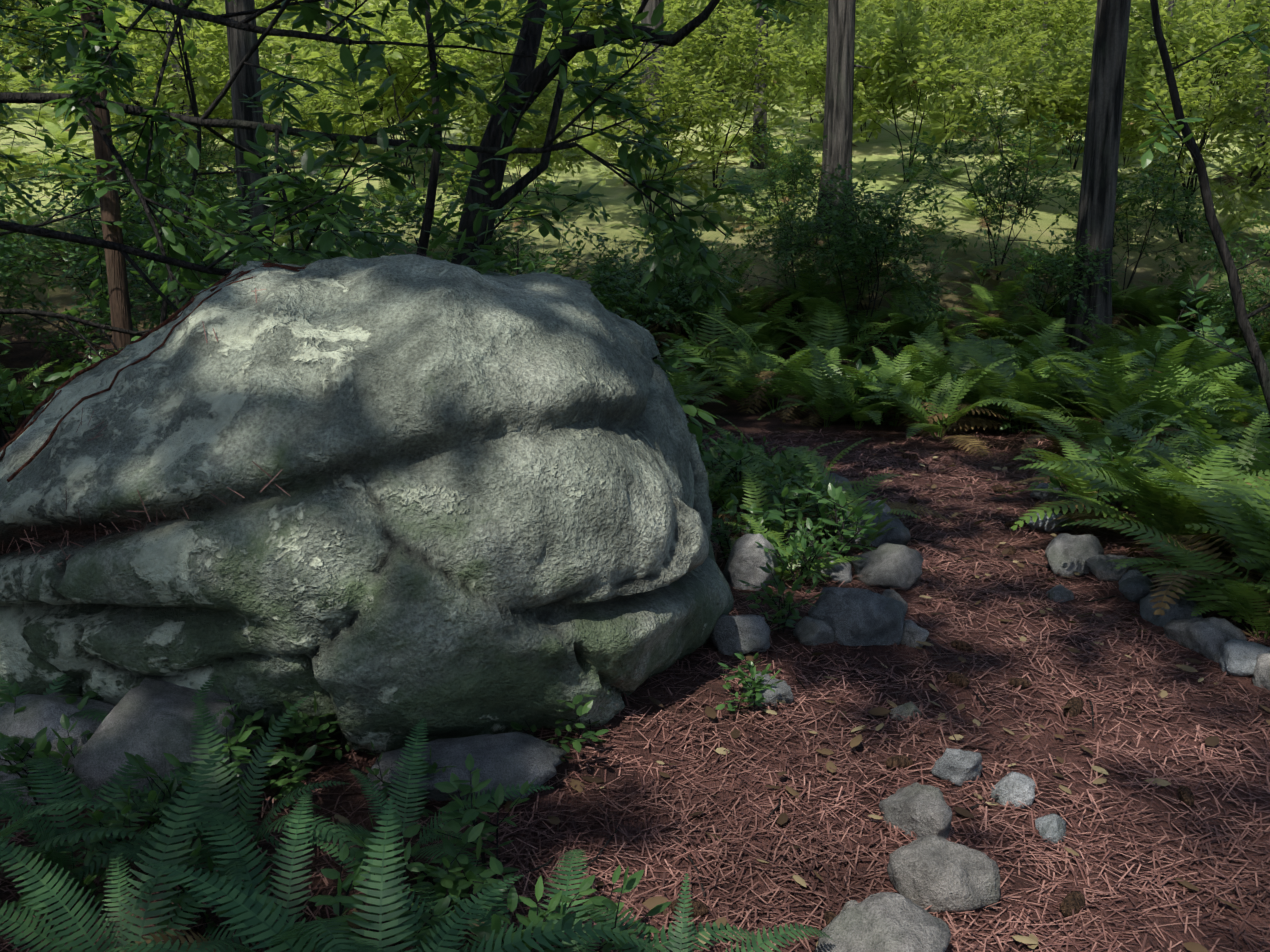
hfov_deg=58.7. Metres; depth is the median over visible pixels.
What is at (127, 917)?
fern
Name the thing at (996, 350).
fern
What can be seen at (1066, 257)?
fern
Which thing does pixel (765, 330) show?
fern
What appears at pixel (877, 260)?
fern
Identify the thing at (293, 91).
fern
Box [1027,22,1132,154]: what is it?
shrub
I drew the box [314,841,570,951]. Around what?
fern
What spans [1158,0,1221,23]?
shrub
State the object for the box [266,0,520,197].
tree
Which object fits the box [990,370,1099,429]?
fern
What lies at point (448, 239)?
fern
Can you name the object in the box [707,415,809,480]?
fern
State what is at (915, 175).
fern
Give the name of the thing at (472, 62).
shrub
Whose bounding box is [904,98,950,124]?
fern
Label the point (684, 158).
fern
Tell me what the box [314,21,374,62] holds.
shrub
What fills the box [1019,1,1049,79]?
tree
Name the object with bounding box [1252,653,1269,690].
stone
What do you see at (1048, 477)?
fern
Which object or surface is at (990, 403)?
fern
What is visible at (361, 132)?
fern
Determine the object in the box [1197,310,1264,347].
fern
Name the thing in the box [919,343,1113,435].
fern
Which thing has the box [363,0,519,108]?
shrub
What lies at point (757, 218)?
fern
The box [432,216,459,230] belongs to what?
fern
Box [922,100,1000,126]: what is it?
fern
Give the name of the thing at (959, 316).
fern
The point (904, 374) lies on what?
fern
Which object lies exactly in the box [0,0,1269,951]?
ground
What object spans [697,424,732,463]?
ground leaf
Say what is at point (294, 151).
fern
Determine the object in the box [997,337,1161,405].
fern
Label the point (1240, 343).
fern
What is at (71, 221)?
shrub
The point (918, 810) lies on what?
stone
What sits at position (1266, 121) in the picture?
tree
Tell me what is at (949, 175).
fern
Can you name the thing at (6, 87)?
tree
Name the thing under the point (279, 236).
fern
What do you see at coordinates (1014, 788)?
stone
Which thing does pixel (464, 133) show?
fern
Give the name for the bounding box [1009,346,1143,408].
fern
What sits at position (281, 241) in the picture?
fern
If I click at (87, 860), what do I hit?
plant
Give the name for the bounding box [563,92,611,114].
fern
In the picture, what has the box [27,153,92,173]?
fern
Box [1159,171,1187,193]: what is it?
fern
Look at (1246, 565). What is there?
fern
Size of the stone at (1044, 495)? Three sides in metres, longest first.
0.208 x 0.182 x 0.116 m
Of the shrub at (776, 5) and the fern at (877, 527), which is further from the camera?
the shrub at (776, 5)
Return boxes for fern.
[0,60,39,78]
[0,69,55,91]
[0,74,48,103]
[0,146,51,161]
[0,158,38,172]
[0,360,60,402]
[0,388,46,424]
[0,674,107,751]
[0,747,321,951]
[0,757,286,944]
[0,778,155,872]
[1,41,54,71]
[1,144,51,162]
[1,149,49,172]
[2,237,45,257]
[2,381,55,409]
[6,357,76,384]
[9,206,68,224]
[14,103,72,131]
[22,116,91,130]
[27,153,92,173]
[30,45,64,63]
[30,56,64,75]
[31,121,91,148]
[32,365,71,389]
[37,233,84,256]
[43,81,71,105]
[52,696,367,918]
[56,675,238,843]
[73,163,96,186]
[78,129,137,146]
[88,130,138,155]
[108,796,656,951]
[120,792,409,951]
[220,144,235,167]
[258,39,284,58]
[265,38,336,57]
[269,188,338,212]
[270,718,553,924]
[272,212,308,224]
[273,235,300,248]
[274,228,339,248]
[277,91,328,119]
[278,49,325,69]
[281,74,302,100]
[284,38,318,57]
[284,135,357,156]
[294,139,353,170]
[297,90,349,109]
[301,63,338,86]
[302,108,352,142]
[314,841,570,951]
[319,168,349,185]
[331,179,379,209]
[335,123,397,150]
[360,178,416,209]
[361,194,399,215]
[381,173,426,207]
[395,198,456,226]
[407,229,456,255]
[421,140,475,162]
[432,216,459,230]
[438,154,510,175]
[441,179,468,197]
[447,849,775,951]
[448,126,482,145]
[506,199,548,231]
[519,261,587,279]
[528,253,646,309]
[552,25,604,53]
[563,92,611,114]
[563,133,621,160]
[575,873,833,951]
[578,111,623,125]
[578,120,633,149]
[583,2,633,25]
[584,253,652,309]
[604,213,671,242]
[606,277,708,322]
[611,277,670,341]
[615,293,693,338]
[617,292,748,345]
[622,168,658,185]
[625,137,690,169]
[626,300,701,353]
[628,162,700,179]
[636,279,703,338]
[643,157,701,171]
[646,297,775,385]
[650,289,781,353]
[657,146,695,169]
[659,333,680,358]
[664,362,736,400]
[665,339,726,413]
[665,339,822,407]
[668,142,736,169]
[668,331,740,383]
[671,130,771,153]
[674,389,709,429]
[678,258,754,339]
[678,272,748,316]
[682,379,733,402]
[686,289,772,346]
[690,292,822,341]
[695,312,837,410]
[695,315,855,413]
[697,261,762,304]
[704,285,800,351]
[705,450,810,494]
[706,424,807,476]
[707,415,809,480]
[708,458,754,526]
[709,438,839,513]
[709,476,767,510]
[710,519,792,558]
[712,467,817,533]
[713,319,828,390]
[713,321,787,377]
[719,119,794,153]
[723,291,792,318]
[727,197,808,232]
[728,314,806,357]
[736,200,800,220]
[736,308,823,352]
[740,138,802,161]
[740,512,865,581]
[745,279,801,314]
[748,438,870,504]
[752,78,824,116]
[753,75,791,87]
[754,169,818,205]
[754,255,879,310]
[754,351,888,421]
[755,255,866,321]
[756,216,815,253]
[756,473,902,519]
[757,159,820,180]
[757,347,872,414]
[757,360,924,423]
[758,259,854,318]
[769,297,911,360]
[769,366,877,426]
[772,307,863,362]
[775,212,825,234]
[778,342,890,426]
[778,446,951,536]
[780,77,822,98]
[781,480,863,516]
[785,342,880,375]
[786,120,857,146]
[786,286,880,320]
[787,145,821,168]
[789,233,842,247]
[794,297,903,361]
[799,362,944,417]
[800,364,960,436]
[806,95,870,115]
[812,481,904,546]
[820,365,907,428]
[828,255,902,276]
[832,247,911,275]
[838,321,955,388]
[844,347,963,369]
[848,350,953,417]
[853,346,976,385]
[855,355,1000,411]
[857,356,1026,456]
[859,286,982,349]
[862,346,958,425]
[863,286,961,353]
[876,160,926,181]
[880,258,965,309]
[887,79,943,102]
[892,289,983,345]
[900,119,973,150]
[902,122,965,133]
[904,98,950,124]
[907,208,959,236]
[909,362,1018,417]
[910,331,982,413]
[912,373,1054,417]
[917,333,1137,422]
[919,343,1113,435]
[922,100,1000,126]
[922,179,997,210]
[923,165,976,182]
[928,332,961,373]
[929,339,1081,413]
[937,308,1090,346]
[937,314,1032,350]
[938,111,997,140]
[941,259,1048,325]
[941,347,968,371]
[942,362,1093,397]
[944,195,1020,227]
[944,261,1021,285]
[944,328,1010,363]
[947,367,1078,434]
[948,279,1114,335]
[949,318,1077,371]
[953,330,1080,369]
[954,310,1065,350]
[968,369,1086,430]
[969,28,1026,51]
[971,307,1073,352]
[974,149,1013,175]
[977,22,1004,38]
[981,300,1165,359]
[982,341,1112,374]
[985,327,1156,429]
[990,125,1077,153]
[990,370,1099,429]
[992,355,1096,385]
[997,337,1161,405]
[998,450,1269,537]
[1001,463,1189,545]
[1003,146,1063,165]
[1003,248,1074,268]
[1007,93,1038,125]
[1007,138,1058,158]
[1008,149,1054,169]
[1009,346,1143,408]
[1011,459,1269,585]
[1013,400,1172,464]
[1014,438,1189,508]
[1017,346,1240,401]
[1017,397,1228,513]
[1018,323,1159,371]
[1019,443,1269,543]
[1022,246,1129,279]
[1022,288,1112,317]
[1022,391,1186,449]
[1023,335,1113,364]
[1028,426,1269,489]
[1029,341,1205,373]
[1034,371,1255,437]
[1037,347,1173,425]
[1040,321,1191,351]
[1041,344,1145,362]
[1042,358,1151,416]
[1051,213,1144,224]
[1054,283,1142,308]
[1055,352,1257,441]
[1058,333,1199,373]
[1059,339,1242,417]
[1063,481,1269,615]
[1076,400,1267,440]
[1077,391,1234,447]
[1081,444,1246,558]
[1086,327,1164,363]
[1091,458,1240,551]
[1093,460,1196,481]
[1094,318,1159,355]
[1101,324,1226,342]
[1102,419,1267,507]
[1106,549,1269,641]
[1111,326,1244,348]
[1112,281,1175,312]
[1112,284,1221,325]
[1112,291,1196,325]
[1113,314,1196,335]
[1114,263,1200,321]
[1114,328,1255,385]
[1115,188,1150,212]
[1120,302,1197,340]
[1121,126,1159,155]
[1123,476,1269,562]
[1125,360,1257,429]
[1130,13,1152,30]
[1130,392,1269,482]
[1136,358,1269,405]
[1139,280,1242,314]
[1141,414,1266,462]
[1141,477,1269,561]
[1141,538,1269,622]
[1152,410,1269,456]
[1153,330,1264,357]
[1153,331,1269,387]
[1155,387,1269,466]
[1156,194,1219,220]
[1156,321,1239,337]
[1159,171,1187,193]
[1160,268,1269,322]
[1160,358,1268,441]
[1164,487,1269,581]
[1165,339,1269,378]
[1167,276,1269,335]
[1168,324,1269,359]
[1172,323,1266,361]
[1172,396,1255,437]
[1176,412,1269,476]
[1183,148,1269,187]
[1185,482,1269,622]
[1186,284,1262,327]
[1188,371,1268,437]
[1188,381,1269,438]
[1192,338,1262,352]
[1192,343,1269,387]
[1196,203,1269,238]
[1196,323,1269,396]
[1196,387,1269,437]
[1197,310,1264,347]
[1200,366,1263,409]
[1206,465,1269,493]
[1208,378,1269,433]
[1212,441,1269,456]
[1218,139,1251,166]
[1218,383,1261,399]
[1219,579,1269,592]
[1220,341,1269,358]
[1222,398,1269,416]
[1227,328,1269,348]
[1231,548,1269,571]
[1245,406,1267,420]
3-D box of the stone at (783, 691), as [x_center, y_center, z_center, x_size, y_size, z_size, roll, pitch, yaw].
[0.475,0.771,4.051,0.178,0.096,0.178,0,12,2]
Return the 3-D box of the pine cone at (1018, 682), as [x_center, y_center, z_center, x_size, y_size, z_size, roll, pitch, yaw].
[1.409,0.758,4.135,0.084,0.038,0.038,5,8,12]
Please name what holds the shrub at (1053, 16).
on the ground at (879, 153)
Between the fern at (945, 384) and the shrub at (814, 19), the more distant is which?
the shrub at (814, 19)
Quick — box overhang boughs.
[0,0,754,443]
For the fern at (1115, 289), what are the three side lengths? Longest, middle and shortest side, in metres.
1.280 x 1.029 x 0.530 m
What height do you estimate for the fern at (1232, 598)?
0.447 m
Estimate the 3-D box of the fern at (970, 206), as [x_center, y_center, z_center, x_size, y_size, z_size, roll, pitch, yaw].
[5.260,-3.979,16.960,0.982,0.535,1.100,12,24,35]
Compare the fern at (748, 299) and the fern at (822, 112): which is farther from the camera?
the fern at (822, 112)
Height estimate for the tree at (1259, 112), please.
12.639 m
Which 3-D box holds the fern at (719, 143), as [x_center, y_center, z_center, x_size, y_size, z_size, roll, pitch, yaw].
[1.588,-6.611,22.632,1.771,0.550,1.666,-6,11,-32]
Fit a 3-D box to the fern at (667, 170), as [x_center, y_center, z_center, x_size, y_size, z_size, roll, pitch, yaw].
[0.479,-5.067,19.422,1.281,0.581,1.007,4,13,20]
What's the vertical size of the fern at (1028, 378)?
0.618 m
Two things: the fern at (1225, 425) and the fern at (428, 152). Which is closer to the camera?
the fern at (1225, 425)
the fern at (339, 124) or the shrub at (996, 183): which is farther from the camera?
the fern at (339, 124)
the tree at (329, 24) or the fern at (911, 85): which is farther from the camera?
the tree at (329, 24)
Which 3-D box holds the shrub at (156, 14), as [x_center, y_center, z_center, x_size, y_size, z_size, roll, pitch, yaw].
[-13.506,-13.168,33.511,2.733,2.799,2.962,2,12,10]
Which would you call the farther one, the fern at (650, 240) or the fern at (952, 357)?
the fern at (650, 240)
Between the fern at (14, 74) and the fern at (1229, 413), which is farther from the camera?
the fern at (14, 74)
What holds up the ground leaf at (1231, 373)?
on the ground at (879, 153)
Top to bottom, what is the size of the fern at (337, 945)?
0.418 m
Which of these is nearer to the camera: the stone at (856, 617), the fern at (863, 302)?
the stone at (856, 617)
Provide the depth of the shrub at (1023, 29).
38.01 m
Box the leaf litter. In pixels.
[0,428,1269,951]
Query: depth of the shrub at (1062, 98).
16.88 m
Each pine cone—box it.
[670,899,709,917]
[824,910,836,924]
[885,755,914,769]
[901,453,913,459]
[908,496,916,504]
[947,672,969,687]
[950,640,972,650]
[991,485,1005,493]
[1004,520,1021,527]
[1007,545,1015,554]
[1008,678,1031,687]
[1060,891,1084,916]
[1064,697,1083,718]
[1178,785,1193,805]
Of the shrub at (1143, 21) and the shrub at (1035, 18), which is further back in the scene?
the shrub at (1143, 21)
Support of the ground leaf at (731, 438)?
on the ground at (879, 153)
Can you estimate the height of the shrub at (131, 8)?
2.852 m
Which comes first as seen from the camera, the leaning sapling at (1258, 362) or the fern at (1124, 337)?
the leaning sapling at (1258, 362)
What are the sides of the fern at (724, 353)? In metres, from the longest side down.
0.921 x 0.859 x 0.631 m
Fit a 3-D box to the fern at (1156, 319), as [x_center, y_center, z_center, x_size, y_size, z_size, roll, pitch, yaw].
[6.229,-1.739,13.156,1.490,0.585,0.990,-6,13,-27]
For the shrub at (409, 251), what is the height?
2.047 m
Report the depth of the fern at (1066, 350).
10.86 m
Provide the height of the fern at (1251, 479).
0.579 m
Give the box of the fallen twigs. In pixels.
[6,460,1152,951]
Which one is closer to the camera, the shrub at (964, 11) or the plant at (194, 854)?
the plant at (194, 854)
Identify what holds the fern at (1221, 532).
on the ground at (879, 153)
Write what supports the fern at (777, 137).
on the ground at (879, 153)
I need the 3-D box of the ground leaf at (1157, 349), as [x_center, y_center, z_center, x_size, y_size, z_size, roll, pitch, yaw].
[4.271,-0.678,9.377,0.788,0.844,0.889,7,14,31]
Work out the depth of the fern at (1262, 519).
5.17 m
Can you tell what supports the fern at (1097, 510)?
on the ground at (879, 153)
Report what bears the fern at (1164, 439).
on the ground at (879, 153)
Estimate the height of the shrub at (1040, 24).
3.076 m
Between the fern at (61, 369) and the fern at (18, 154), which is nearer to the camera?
the fern at (61, 369)
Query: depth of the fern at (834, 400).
9.78 m
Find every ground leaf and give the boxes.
[0,349,9,354]
[0,682,58,805]
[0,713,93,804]
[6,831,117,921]
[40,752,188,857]
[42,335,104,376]
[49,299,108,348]
[55,677,99,740]
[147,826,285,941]
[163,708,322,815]
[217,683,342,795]
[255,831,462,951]
[321,723,362,759]
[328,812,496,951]
[361,741,456,820]
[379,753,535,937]
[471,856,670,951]
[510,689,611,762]
[690,415,752,476]
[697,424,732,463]
[701,435,744,478]
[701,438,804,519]
[708,464,739,501]
[710,498,773,560]
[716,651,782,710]
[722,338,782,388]
[728,465,817,548]
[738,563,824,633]
[742,436,784,476]
[744,437,777,478]
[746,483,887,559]
[746,514,806,562]
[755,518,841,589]
[762,450,818,501]
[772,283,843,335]
[778,467,858,529]
[779,510,850,569]
[787,482,875,552]
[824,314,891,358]
[836,358,901,423]
[838,379,897,425]
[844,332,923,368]
[885,353,932,388]
[907,374,956,428]
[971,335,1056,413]
[991,391,1039,434]
[1040,436,1157,528]
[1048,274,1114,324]
[1065,354,1130,416]
[1106,400,1188,451]
[1123,340,1187,406]
[1154,435,1242,465]
[1182,356,1262,394]
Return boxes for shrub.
[0,0,39,64]
[0,0,48,65]
[0,12,30,73]
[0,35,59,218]
[0,119,284,404]
[0,194,98,365]
[0,230,26,283]
[0,234,41,328]
[7,0,66,44]
[8,3,63,65]
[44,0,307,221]
[44,46,149,139]
[48,0,227,109]
[54,147,228,313]
[54,188,299,368]
[57,116,233,298]
[103,39,265,153]
[110,0,161,27]
[110,103,209,169]
[115,0,213,36]
[122,133,238,265]
[138,42,230,155]
[192,0,224,11]
[192,4,227,58]
[198,0,285,63]
[216,216,371,280]
[219,0,300,64]
[261,60,304,105]
[261,70,284,115]
[262,0,297,26]
[264,92,341,167]
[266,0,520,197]
[279,191,444,262]
[287,70,387,159]
[289,5,324,42]
[292,42,358,90]
[297,131,678,345]
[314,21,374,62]
[315,0,502,166]
[321,0,383,28]
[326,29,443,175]
[334,0,468,157]
[335,0,375,32]
[350,97,413,151]
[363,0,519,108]
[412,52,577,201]
[451,0,548,69]
[456,27,588,162]
[470,91,589,203]
[472,0,573,45]
[506,23,626,141]
[547,197,719,342]
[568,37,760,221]
[571,0,596,31]
[572,14,595,32]
[576,0,632,27]
[580,0,609,23]
[592,46,639,98]
[608,0,665,42]
[610,17,691,70]
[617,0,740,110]
[627,215,751,341]
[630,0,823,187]
[670,9,737,60]
[671,31,746,108]
[712,119,859,257]
[713,2,793,56]
[713,171,865,321]
[730,0,812,91]
[732,0,827,65]
[737,0,893,131]
[758,153,966,336]
[770,5,892,124]
[783,157,960,335]
[784,0,874,75]
[792,0,929,141]
[816,36,880,130]
[818,1,886,70]
[819,0,914,49]
[819,0,974,181]
[866,0,957,41]
[878,13,931,74]
[888,93,1134,290]
[904,0,1004,87]
[904,28,1028,154]
[916,0,986,46]
[931,20,979,62]
[932,19,1133,212]
[942,0,1025,63]
[946,15,1049,127]
[968,223,1126,344]
[978,0,1041,48]
[986,0,1064,48]
[989,0,1030,26]
[996,0,1135,98]
[1020,14,1062,43]
[1023,28,1155,169]
[1024,0,1096,54]
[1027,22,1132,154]
[1064,138,1229,294]
[1074,0,1269,217]
[1080,41,1201,168]
[1086,31,1269,257]
[1129,19,1151,42]
[1131,0,1164,15]
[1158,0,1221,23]
[1162,20,1230,108]
[1172,0,1232,34]
[1176,0,1269,133]
[1185,254,1269,347]
[1190,213,1269,346]
[1196,46,1259,121]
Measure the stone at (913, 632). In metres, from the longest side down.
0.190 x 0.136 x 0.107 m
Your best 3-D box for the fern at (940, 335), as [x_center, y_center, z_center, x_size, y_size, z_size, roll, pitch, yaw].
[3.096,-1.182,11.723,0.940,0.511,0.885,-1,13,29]
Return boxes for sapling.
[0,0,239,446]
[0,0,450,323]
[0,1,32,256]
[0,1,82,179]
[1133,0,1269,414]
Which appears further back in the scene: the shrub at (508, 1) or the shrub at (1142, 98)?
the shrub at (508, 1)
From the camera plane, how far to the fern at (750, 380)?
10.64 m
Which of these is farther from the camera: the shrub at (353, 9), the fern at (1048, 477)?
the shrub at (353, 9)
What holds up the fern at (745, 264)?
on the ground at (879, 153)
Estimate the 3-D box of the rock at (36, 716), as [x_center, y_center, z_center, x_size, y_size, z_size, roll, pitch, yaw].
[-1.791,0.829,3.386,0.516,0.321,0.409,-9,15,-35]
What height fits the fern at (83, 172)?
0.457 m
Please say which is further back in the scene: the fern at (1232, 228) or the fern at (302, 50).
the fern at (302, 50)
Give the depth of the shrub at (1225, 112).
15.01 m
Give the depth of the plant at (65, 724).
3.22 m
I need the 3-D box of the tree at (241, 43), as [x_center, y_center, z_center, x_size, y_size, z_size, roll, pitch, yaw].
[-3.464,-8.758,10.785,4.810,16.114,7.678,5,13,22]
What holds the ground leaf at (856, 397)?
on the ground at (879, 153)
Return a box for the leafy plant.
[0,369,53,439]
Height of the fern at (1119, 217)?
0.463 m
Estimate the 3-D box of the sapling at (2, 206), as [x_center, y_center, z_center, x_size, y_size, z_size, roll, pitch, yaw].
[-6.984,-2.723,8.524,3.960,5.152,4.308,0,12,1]
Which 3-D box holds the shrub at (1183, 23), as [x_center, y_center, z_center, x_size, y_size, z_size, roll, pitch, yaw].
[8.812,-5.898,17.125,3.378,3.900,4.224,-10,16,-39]
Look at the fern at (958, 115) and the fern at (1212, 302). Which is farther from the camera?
the fern at (958, 115)
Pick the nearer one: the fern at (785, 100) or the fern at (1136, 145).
the fern at (1136, 145)
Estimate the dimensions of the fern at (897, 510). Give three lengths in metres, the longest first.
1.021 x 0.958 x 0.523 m
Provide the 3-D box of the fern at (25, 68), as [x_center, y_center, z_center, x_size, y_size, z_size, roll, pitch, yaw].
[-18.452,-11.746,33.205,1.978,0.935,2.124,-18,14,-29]
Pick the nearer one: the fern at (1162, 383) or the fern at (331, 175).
the fern at (1162, 383)
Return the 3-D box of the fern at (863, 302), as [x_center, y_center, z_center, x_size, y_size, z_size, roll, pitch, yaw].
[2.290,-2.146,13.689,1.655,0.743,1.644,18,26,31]
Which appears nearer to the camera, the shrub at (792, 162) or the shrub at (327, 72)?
the shrub at (792, 162)
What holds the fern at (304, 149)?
on the ground at (879, 153)
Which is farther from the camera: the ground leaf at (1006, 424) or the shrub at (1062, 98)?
the shrub at (1062, 98)
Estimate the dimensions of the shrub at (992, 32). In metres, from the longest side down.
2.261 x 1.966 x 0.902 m
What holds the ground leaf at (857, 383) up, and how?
on the ground at (879, 153)
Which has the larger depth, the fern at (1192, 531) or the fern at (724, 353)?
the fern at (724, 353)
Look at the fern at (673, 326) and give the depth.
12.70 m
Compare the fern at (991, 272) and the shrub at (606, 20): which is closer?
the fern at (991, 272)
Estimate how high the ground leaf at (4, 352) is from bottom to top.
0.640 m
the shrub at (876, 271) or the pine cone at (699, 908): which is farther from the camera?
the shrub at (876, 271)
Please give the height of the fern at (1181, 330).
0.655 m
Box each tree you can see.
[67,8,91,125]
[79,0,133,351]
[164,0,206,188]
[220,0,273,264]
[325,0,336,55]
[416,0,806,272]
[634,0,667,136]
[711,2,733,109]
[750,0,767,168]
[815,0,870,242]
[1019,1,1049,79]
[1061,0,1130,352]
[1166,0,1173,33]
[1248,66,1269,189]
[1253,0,1269,123]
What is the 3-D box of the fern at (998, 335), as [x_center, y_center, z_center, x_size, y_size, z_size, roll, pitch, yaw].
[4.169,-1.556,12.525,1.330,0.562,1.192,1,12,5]
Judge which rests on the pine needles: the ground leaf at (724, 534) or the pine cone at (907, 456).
the pine cone at (907, 456)
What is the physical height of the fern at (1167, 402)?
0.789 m
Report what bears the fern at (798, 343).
on the ground at (879, 153)
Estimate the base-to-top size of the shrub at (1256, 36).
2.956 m
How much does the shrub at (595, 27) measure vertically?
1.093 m
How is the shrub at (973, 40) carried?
on the ground at (879, 153)
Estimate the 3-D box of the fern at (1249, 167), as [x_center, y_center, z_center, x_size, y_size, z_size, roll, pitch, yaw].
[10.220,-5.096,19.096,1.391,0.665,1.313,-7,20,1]
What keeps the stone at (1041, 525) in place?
on the ground at (879, 153)
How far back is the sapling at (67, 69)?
8.60 m
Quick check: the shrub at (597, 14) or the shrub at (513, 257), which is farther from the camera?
the shrub at (597, 14)
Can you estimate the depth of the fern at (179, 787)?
3.14 m
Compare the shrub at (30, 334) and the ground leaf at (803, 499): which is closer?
the ground leaf at (803, 499)
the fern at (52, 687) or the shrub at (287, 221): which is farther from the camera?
the shrub at (287, 221)
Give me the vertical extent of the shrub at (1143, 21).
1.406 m
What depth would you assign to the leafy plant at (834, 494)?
5.60 m
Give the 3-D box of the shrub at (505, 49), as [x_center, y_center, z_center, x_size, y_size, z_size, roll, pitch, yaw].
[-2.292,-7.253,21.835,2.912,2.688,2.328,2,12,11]
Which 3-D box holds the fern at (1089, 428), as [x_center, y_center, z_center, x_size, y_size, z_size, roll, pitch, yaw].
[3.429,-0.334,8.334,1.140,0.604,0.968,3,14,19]
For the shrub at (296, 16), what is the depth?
39.23 m
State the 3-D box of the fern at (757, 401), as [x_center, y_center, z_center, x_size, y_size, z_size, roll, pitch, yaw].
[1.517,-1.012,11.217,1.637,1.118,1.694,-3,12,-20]
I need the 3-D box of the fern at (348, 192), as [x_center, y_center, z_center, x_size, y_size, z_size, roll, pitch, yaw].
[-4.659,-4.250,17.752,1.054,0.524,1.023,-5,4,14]
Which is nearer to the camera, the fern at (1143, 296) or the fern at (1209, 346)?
the fern at (1209, 346)
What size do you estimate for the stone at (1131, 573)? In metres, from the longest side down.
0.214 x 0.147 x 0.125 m
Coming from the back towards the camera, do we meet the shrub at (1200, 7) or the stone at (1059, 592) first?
the shrub at (1200, 7)
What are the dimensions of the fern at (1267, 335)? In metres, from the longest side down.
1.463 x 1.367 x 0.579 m
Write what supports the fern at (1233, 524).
on the ground at (879, 153)
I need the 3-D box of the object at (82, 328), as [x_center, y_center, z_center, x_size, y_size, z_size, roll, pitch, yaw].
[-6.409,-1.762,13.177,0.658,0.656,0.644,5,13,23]
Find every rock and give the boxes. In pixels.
[0,692,115,804]
[51,678,268,816]
[367,731,566,802]
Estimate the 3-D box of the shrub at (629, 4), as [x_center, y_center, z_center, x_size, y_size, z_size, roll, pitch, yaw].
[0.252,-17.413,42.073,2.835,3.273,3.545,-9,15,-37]
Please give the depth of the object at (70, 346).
12.20 m
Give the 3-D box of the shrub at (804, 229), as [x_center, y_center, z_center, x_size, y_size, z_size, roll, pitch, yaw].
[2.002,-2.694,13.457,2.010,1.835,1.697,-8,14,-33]
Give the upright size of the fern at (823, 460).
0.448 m
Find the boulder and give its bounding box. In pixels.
[0,248,733,754]
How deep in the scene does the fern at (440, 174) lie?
20.32 m
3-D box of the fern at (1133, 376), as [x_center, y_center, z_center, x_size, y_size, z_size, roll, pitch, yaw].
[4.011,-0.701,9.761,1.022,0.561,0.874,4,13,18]
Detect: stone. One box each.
[709,614,770,656]
[723,533,777,590]
[742,672,793,705]
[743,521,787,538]
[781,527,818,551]
[793,616,833,645]
[808,587,905,645]
[814,892,950,951]
[816,557,851,585]
[825,473,851,491]
[831,500,910,546]
[840,900,857,912]
[851,543,923,590]
[879,782,951,839]
[882,589,907,610]
[887,835,1000,912]
[890,701,921,720]
[900,620,928,647]
[932,748,982,786]
[990,772,1035,807]
[1027,512,1071,532]
[1030,483,1062,500]
[1035,814,1065,843]
[1045,533,1103,576]
[1046,584,1073,601]
[1085,554,1139,580]
[1119,570,1154,588]
[1119,576,1153,603]
[1140,584,1201,626]
[1163,617,1246,662]
[1218,638,1269,676]
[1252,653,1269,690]
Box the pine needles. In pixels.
[0,429,1269,951]
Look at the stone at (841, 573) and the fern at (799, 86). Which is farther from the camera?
the fern at (799, 86)
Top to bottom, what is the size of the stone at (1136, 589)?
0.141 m
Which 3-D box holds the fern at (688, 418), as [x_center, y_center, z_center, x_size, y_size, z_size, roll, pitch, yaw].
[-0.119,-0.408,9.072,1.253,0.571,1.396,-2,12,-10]
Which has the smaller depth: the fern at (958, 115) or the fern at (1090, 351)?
the fern at (1090, 351)
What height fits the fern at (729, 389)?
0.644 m
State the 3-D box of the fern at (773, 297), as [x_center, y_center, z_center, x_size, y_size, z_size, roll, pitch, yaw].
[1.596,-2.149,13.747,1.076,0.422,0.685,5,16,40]
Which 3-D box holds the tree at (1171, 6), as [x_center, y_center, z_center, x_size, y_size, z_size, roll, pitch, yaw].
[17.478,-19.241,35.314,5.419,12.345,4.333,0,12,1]
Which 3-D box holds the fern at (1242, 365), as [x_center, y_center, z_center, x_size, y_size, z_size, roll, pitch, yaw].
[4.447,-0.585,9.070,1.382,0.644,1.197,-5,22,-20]
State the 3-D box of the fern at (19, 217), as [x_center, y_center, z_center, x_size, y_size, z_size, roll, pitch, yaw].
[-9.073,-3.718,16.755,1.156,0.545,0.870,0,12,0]
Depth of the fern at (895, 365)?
11.74 m
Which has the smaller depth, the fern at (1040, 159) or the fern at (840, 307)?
the fern at (840, 307)
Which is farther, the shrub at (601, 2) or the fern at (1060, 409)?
the shrub at (601, 2)

